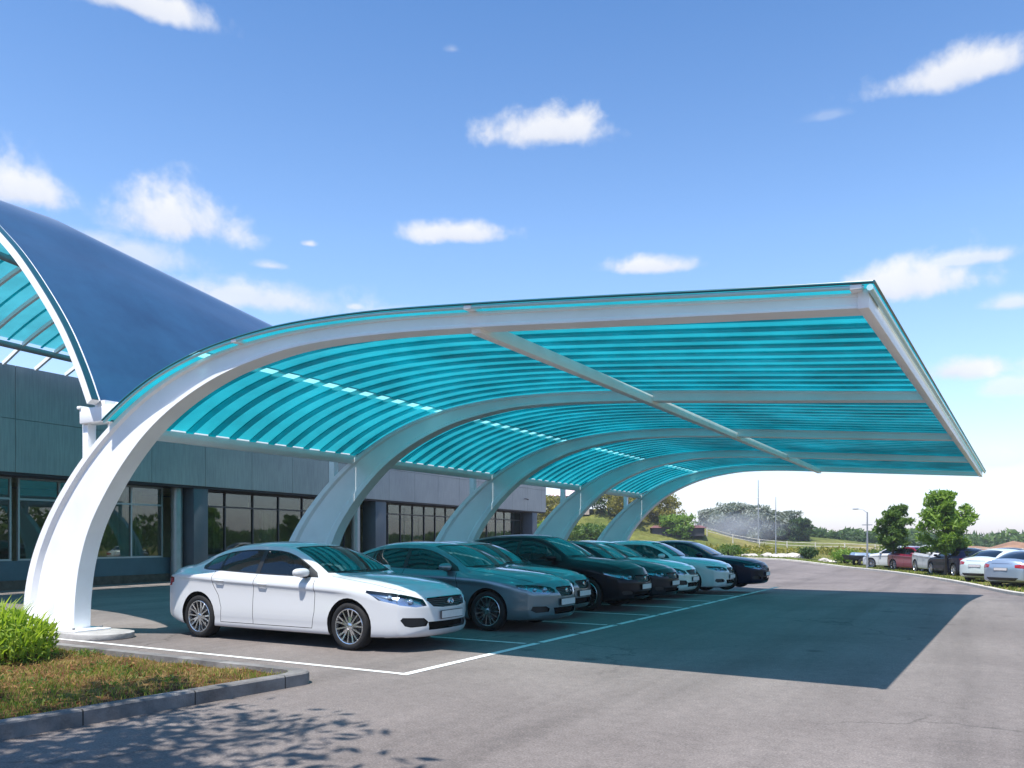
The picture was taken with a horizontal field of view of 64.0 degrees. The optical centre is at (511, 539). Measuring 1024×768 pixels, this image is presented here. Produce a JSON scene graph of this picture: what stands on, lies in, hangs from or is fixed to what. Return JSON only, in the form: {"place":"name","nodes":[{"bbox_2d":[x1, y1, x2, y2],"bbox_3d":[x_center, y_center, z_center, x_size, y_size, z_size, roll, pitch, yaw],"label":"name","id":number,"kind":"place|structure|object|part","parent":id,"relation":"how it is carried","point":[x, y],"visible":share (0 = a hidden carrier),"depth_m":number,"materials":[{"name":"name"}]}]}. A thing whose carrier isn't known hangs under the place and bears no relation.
{"place":"outdoors","nodes":[
{"label":"outdoors","id":0,"kind":"place"},
{"bbox_2d":[0,363,545,590],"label":"office building","id":1,"kind":"structure","parent":0,"point":[177,506],"depth_m":29.63,"materials":[{"name":"metal cladding panels"},{"name":"glass"},{"name":"concrete"}]},
{"bbox_2d":[0,476,11,560],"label":"window","id":2,"kind":"structure","parent":1,"relation":"in","point":[9,498],"depth_m":24.18,"materials":[{"name":"glass"}]},
{"bbox_2d":[17,478,162,560],"bbox_3d":[-13.588,-0.601,26.780,0.078,2.477,5.280,0,0,26],"label":"window","id":3,"kind":"structure","parent":1,"relation":"in","point":[130,503],"depth_m":27.93,"materials":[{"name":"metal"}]},
{"bbox_2d":[0,200,271,406],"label":"vault canopy","id":4,"kind":"object","parent":1,"relation":"attached to","point":[117,325],"visible":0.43,"depth_m":14.50,"materials":[{"name":"blue metal"}]},
{"bbox_2d":[208,491,344,555],"bbox_3d":[-9.863,-0.601,34.548,0.078,2.477,9.050,0,0,26],"label":"window","id":5,"kind":"structure","parent":1,"relation":"in","point":[224,506],"depth_m":33.17,"materials":[{"name":"grey"}]},
{"bbox_2d":[386,503,455,543],"bbox_3d":[-5.096,-0.601,44.489,0.078,2.477,8.200,0,0,26],"label":"window","id":6,"kind":"structure","parent":1,"relation":"in","point":[387,513],"depth_m":43.94,"materials":[{"name":"grey"}]},
{"bbox_2d":[486,511,520,536],"bbox_3d":[-1.334,-0.601,52.334,0.078,2.477,8.800,0,0,26],"label":"window","id":7,"kind":"structure","parent":1,"relation":"in","point":[495,519],"depth_m":54.03,"materials":[{"name":"grey"}]},
{"bbox_2d":[0,559,1023,767],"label":"parking lot","id":8,"kind":"structure","parent":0,"point":[805,665],"depth_m":8.13,"materials":[{"name":"grey asphalt"}]},
{"bbox_2d":[0,645,287,718],"bbox_3d":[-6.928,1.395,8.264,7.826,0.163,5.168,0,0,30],"label":"grass","id":9,"kind":"structure","parent":8,"relation":"on","point":[58,687],"depth_m":8.08,"materials":[{"name":"green plant"}]},
{"bbox_2d":[0,595,68,663],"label":"shrub","id":10,"kind":"object","parent":9,"relation":"on","point":[21,635],"visible":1,"depth_m":9.48,"materials":[{"name":"green plant"}]},
{"bbox_2d":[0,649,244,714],"bbox_3d":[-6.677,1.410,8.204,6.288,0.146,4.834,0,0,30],"label":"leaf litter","id":11,"kind":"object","parent":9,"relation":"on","point":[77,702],"visible":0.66,"depth_m":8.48,"materials":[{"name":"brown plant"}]},
{"bbox_2d":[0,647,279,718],"bbox_3d":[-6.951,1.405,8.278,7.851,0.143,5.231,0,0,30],"label":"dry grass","id":12,"kind":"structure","parent":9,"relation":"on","point":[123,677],"depth_m":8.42,"materials":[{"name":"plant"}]},
{"bbox_2d":[0,643,308,740],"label":"bed kerb","id":13,"kind":"structure","parent":8,"relation":"on","point":[49,721],"depth_m":7.34,"materials":[{"name":"concrete"}]},
{"bbox_2d":[170,541,465,649],"bbox_3d":[-3.033,0.766,12.525,5.106,1.468,2.099,0,0,30],"label":"parked car","id":14,"kind":"object","parent":8,"relation":"on","point":[348,598],"visible":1,"depth_m":11.66,"materials":[{"name":"white metal"}]},
{"bbox_3d":[-4.512,0.342,12.549,0.311,0.232,0.171,0,0,30],"label":"quarter window","id":15,"kind":"part","parent":14,"relation":"part of","materials":[{"name":"black glass"}]},
{"bbox_3d":[-4.023,0.330,12.258,0.745,0.318,0.192,0,0,30],"label":"door window","id":16,"kind":"part","parent":14,"relation":"part of","materials":[{"name":"black glass"}]},
{"bbox_3d":[-3.235,0.344,11.801,0.911,0.339,0.187,0,0,30],"label":"door window","id":17,"kind":"part","parent":14,"relation":"part of","materials":[{"name":"black glass"}]},
{"bbox_2d":[58,586,776,674],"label":"bay lines","id":18,"kind":"object","parent":8,"relation":"on","point":[459,661],"visible":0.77,"depth_m":11.42,"materials":[{"name":"paint"}]},
{"bbox_2d":[363,541,574,630],"bbox_3d":[-1.200,0.766,14.840,4.934,1.468,2.099,0,0,30],"label":"parked car","id":19,"kind":"object","parent":8,"relation":"on","point":[498,593],"visible":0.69,"depth_m":13.61,"materials":[{"name":"grey metal"}]},
{"bbox_3d":[-2.169,0.330,14.561,0.720,0.318,0.192,0,0,30],"label":"door window","id":20,"kind":"part","parent":19,"relation":"part of","materials":[{"name":"black glass"}]},
{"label":"door window","id":21,"kind":"part","parent":19,"relation":"part of","materials":[{"name":"black glass"}]},
{"bbox_2d":[23,280,985,640],"bbox_3d":[3.407,-0.601,19.640,13.887,4.203,22.830,0,0,30],"label":"carport","id":22,"kind":"object","parent":8,"relation":"on","point":[651,400],"visible":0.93,"depth_m":13.04,"materials":[{"name":"white metal"}]},
{"bbox_2d":[441,541,590,607],"bbox_3d":[-0.742,0.766,16.906,4.934,1.468,2.099,0,0,29],"label":"parked car","id":23,"kind":"object","parent":8,"relation":"on","point":[580,583],"visible":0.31,"depth_m":16.06,"materials":[{"name":"grey metal"}]},
{"bbox_2d":[473,534,650,610],"bbox_3d":[0.761,0.693,18.522,4.834,1.615,2.104,0,0,30],"label":"parked car","id":24,"kind":"object","parent":8,"relation":"on","point":[613,582],"visible":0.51,"depth_m":17.37,"materials":[{"name":"black metal"}]},
{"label":"door window","id":25,"kind":"part","parent":24,"relation":"part of","materials":[{"name":"black glass"}]},
{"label":"door window","id":26,"kind":"part","parent":24,"relation":"part of","materials":[{"name":"black glass"}]},
{"bbox_2d":[570,541,679,603],"bbox_3d":[1.859,0.766,20.429,4.628,1.468,2.099,0,0,30],"label":"parked car","id":27,"kind":"object","parent":8,"relation":"on","point":[665,580],"visible":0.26,"depth_m":19.32,"materials":[{"name":"black metal"}]},
{"bbox_2d":[585,540,698,590],"bbox_3d":[2.551,0.766,22.453,5.106,1.468,2.099,0,0,30],"label":"parked car","id":28,"kind":"object","parent":8,"relation":"on","point":[688,576],"visible":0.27,"depth_m":21.27,"materials":[{"name":"white metal"}]},
{"bbox_2d":[613,540,734,593],"bbox_3d":[4.121,0.766,23.974,4.677,1.468,2.099,0,0,30],"label":"parked car","id":29,"kind":"object","parent":8,"relation":"on","point":[717,573],"visible":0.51,"depth_m":22.80,"materials":[{"name":"white metal"}]},
{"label":"door window","id":30,"kind":"part","parent":29,"relation":"part of","materials":[{"name":"black glass"}]},
{"bbox_2d":[656,540,769,589],"bbox_3d":[5.537,0.766,25.755,4.934,1.468,2.099,0,0,30],"label":"parked car","id":31,"kind":"object","parent":8,"relation":"on","point":[750,571],"visible":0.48,"depth_m":24.43,"materials":[{"name":"black"}]},
{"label":"door window","id":32,"kind":"part","parent":31,"relation":"part of","materials":[{"name":"black glass"}]},
{"bbox_2d":[0,0,1023,536],"label":"sky","id":33,"kind":"structure","parent":0,"point":[280,161],"materials":[{"name":"blue"}]},
{"bbox_2d":[568,509,989,553],"bbox_3d":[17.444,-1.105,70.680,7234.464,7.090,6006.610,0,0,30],"label":"ground","id":34,"kind":"structure","parent":0,"point":[643,531],"depth_m":116.02,"materials":[{"name":"green plant"}]},
{"bbox_2d":[537,494,559,520],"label":"hill tree","id":35,"kind":"object","parent":34,"relation":"on","point":[551,505],"visible":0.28,"depth_m":115.12,"materials":[{"name":"green plant"}]},
{"bbox_2d":[550,490,588,514],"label":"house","id":36,"kind":"structure","parent":34,"relation":"on","point":[557,492],"depth_m":119.00,"materials":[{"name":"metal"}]},
{"bbox_2d":[567,521,605,540],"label":"hill tree","id":37,"kind":"object","parent":34,"relation":"on","point":[589,531],"visible":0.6,"depth_m":97.14,"materials":[{"name":"green plant"}]},
{"bbox_2d":[592,495,622,515],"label":"hill tree","id":38,"kind":"object","parent":34,"relation":"on","point":[600,501],"visible":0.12,"depth_m":117.47,"materials":[{"name":"green plant"}]},
{"bbox_2d":[602,494,658,521],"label":"hill tree","id":39,"kind":"object","parent":34,"relation":"on","point":[616,502],"visible":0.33,"depth_m":113.87,"materials":[{"name":"green plant"}]},
{"bbox_2d":[645,494,685,522],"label":"hill tree","id":40,"kind":"object","parent":34,"relation":"on","point":[671,507],"visible":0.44,"depth_m":115.67,"materials":[{"name":"green plant"}]},
{"bbox_2d":[658,512,697,538],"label":"hill tree","id":41,"kind":"object","parent":34,"relation":"on","point":[676,522],"visible":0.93,"depth_m":110.64,"materials":[{"name":"green plant"}]},
{"bbox_2d":[650,525,705,535],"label":"shed","id":42,"kind":"structure","parent":34,"relation":"on","point":[698,530],"depth_m":111.19,"materials":[{"name":"grey metal"}]},
{"bbox_2d":[695,507,725,532],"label":"hazy tree","id":43,"kind":"object","parent":34,"relation":"on","point":[704,515],"visible":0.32,"depth_m":141.94,"materials":[{"name":"green plant"}]},
{"bbox_2d":[707,502,759,540],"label":"hazy tree","id":44,"kind":"object","parent":34,"relation":"on","point":[727,519],"visible":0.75,"depth_m":138.22,"materials":[{"name":"green plant"}]},
{"bbox_2d":[729,504,780,540],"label":"hazy tree","id":45,"kind":"object","parent":34,"relation":"on","point":[752,511],"visible":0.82,"depth_m":136.81,"materials":[{"name":"green plant"}]},
{"bbox_2d":[755,480,761,542],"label":"mast","id":46,"kind":"object","parent":34,"relation":"on","point":[758,488],"visible":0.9,"depth_m":124.78,"materials":[{"name":"metal"}]},
{"bbox_2d":[761,509,803,538],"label":"hazy tree","id":47,"kind":"object","parent":34,"relation":"on","point":[788,515],"visible":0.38,"depth_m":137.26,"materials":[{"name":"green plant"}]},
{"bbox_2d":[703,542,877,555],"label":"scrub","id":48,"kind":"object","parent":34,"relation":"on","point":[821,549],"visible":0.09,"depth_m":83.97,"materials":[{"name":"green plant"}]},
{"bbox_2d":[773,516,816,541],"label":"hazy tree","id":49,"kind":"object","parent":34,"relation":"on","point":[799,528],"visible":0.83,"depth_m":134.74,"materials":[{"name":"green plant"}]},
{"bbox_2d":[706,527,995,550],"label":"field fence","id":50,"kind":"object","parent":34,"relation":"on","point":[732,537],"visible":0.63,"depth_m":107.56,"materials":[{"name":"white wood"}]},
{"bbox_2d":[730,553,1023,591],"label":"grass verge","id":51,"kind":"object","parent":34,"relation":"on","point":[927,573],"depth_m":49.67,"materials":[{"name":"green plant"}]},
{"bbox_2d":[716,543,748,555],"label":"bush","id":52,"kind":"object","parent":51,"relation":"on","point":[729,550],"visible":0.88,"depth_m":65.48,"materials":[{"name":"green plant"}]},
{"bbox_2d":[760,553,771,556],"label":"rubble block","id":53,"kind":"object","parent":51,"relation":"on","point":[766,554],"depth_m":65.19,"materials":[{"name":"white stone"}]},
{"bbox_2d":[775,497,775,553],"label":"mast","id":54,"kind":"object","parent":51,"relation":"on","point":[775,525],"visible":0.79,"depth_m":65.65,"materials":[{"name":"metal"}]},
{"bbox_2d":[774,553,787,556],"bbox_3d":[21.182,1.297,64.164,1.305,0.369,0.807,0,0,-9],"label":"rubble block","id":55,"kind":"object","parent":51,"relation":"on","point":[781,555],"depth_m":63.93,"materials":[{"name":"white stone"}]},
{"bbox_2d":[787,553,799,557],"bbox_3d":[21.992,1.274,64.072,1.093,0.471,1.325,0,0,-43],"label":"rubble block","id":56,"kind":"object","parent":51,"relation":"on","point":[791,554],"depth_m":63.78,"materials":[{"name":"white stone"}]},
{"bbox_2d":[797,546,818,558],"bbox_3d":[22.911,1.052,63.101,1.619,1.220,1.947,0,0,30],"label":"bush","id":57,"kind":"object","parent":51,"relation":"on","point":[808,553],"visible":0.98,"depth_m":62.68,"materials":[{"name":"green plant"}]},
{"bbox_2d":[828,547,859,563],"bbox_3d":[23.906,1.246,58.843,2.200,1.412,2.408,0,0,30],"label":"bush","id":58,"kind":"object","parent":51,"relation":"on","point":[838,554],"visible":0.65,"depth_m":58.67,"materials":[{"name":"green plant"}]},
{"bbox_2d":[842,552,870,565],"bbox_3d":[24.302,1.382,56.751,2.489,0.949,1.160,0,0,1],"label":"parked car","id":59,"kind":"object","parent":51,"relation":"on","point":[855,556],"visible":0.75,"depth_m":56.30,"materials":[{"name":"blue paint"}]},
{"bbox_2d":[853,508,871,567],"bbox_3d":[22.365,-0.065,52.303,1.189,3.850,0.163,0,0,30],"label":"street lamp","id":60,"kind":"object","parent":51,"relation":"on","point":[867,524],"visible":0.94,"depth_m":52.13,"materials":[{"name":"metal"}]},
{"bbox_2d":[865,545,885,553],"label":"bush","id":61,"kind":"object","parent":51,"relation":"on","point":[872,551],"visible":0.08,"depth_m":68.67,"materials":[{"name":"green plant"}]},
{"bbox_2d":[863,546,911,568],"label":"parked car","id":62,"kind":"object","parent":51,"relation":"on","point":[877,559],"visible":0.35,"depth_m":52.56,"materials":[{"name":"white metal"}]},
{"bbox_2d":[871,503,916,568],"bbox_3d":[23.135,-0.181,49.588,2.567,4.093,2.716,0,0,30],"label":"broadleaf tree","id":63,"kind":"object","parent":51,"relation":"on","point":[894,519],"visible":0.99,"depth_m":49.20,"materials":[{"name":"green plant"}]},
{"bbox_2d":[887,546,927,570],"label":"parked car","id":64,"kind":"object","parent":51,"relation":"on","point":[902,557],"visible":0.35,"depth_m":48.77,"materials":[{"name":"red metal"}]},
{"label":"door window","id":65,"kind":"part","parent":64,"relation":"part of","materials":[{"name":"black glass"}]},
{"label":"door window","id":66,"kind":"part","parent":64,"relation":"part of","materials":[{"name":"black glass"}]},
{"bbox_2d":[912,545,940,572],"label":"parked car","id":67,"kind":"object","parent":51,"relation":"on","point":[919,560],"visible":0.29,"depth_m":46.07,"materials":[{"name":"white metal"}]},
{"bbox_2d":[914,488,979,574],"bbox_3d":[22.458,-0.389,42.351,3.061,4.506,3.003,0,0,30],"label":"broadleaf tree","id":68,"kind":"object","parent":51,"relation":"on","point":[940,512],"visible":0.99,"depth_m":41.84,"materials":[{"name":"green plant"}]},
{"bbox_2d":[927,547,981,575],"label":"parked car","id":69,"kind":"object","parent":51,"relation":"on","point":[937,562],"visible":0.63,"depth_m":41.62,"materials":[{"name":"black metal"}]},
{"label":"rear window","id":70,"kind":"part","parent":69,"relation":"part of","materials":[{"name":"black glass"}]},
{"bbox_2d":[960,549,1017,580],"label":"parked car","id":71,"kind":"object","parent":51,"relation":"on","point":[972,567],"visible":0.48,"depth_m":35.38,"materials":[{"name":"white metal"}]},
{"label":"rear window","id":72,"kind":"part","parent":71,"relation":"part of","materials":[{"name":"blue glass"}]},
{"bbox_2d":[984,550,1023,585],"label":"parked car","id":73,"kind":"object","parent":51,"relation":"on","point":[1008,567],"visible":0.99,"depth_m":31.34,"materials":[{"name":"white metal"}]},
{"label":"rear window","id":74,"kind":"part","parent":73,"relation":"part of","materials":[{"name":"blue glass"}]},
{"bbox_2d":[996,547,1022,549],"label":"parked car","id":75,"kind":"object","parent":51,"relation":"on","point":[1010,548],"visible":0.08,"depth_m":40.83,"materials":[{"name":"white"}]},
{"bbox_2d":[746,557,1023,596],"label":"verge kerb","id":76,"kind":"structure","parent":34,"relation":"on","point":[1004,591],"depth_m":41.11,"materials":[{"name":"grey concrete"}]},
{"bbox_2d":[810,526,1023,546],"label":"woodland","id":77,"kind":"object","parent":34,"relation":"on","point":[1002,536],"visible":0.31,"depth_m":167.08,"materials":[{"name":"green plant"}]},
{"bbox_2d":[969,541,1023,549],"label":"earth bank","id":78,"kind":"structure","parent":0,"point":[1013,544],"depth_m":94.06,"materials":[{"name":"brown soil"}]}
]}

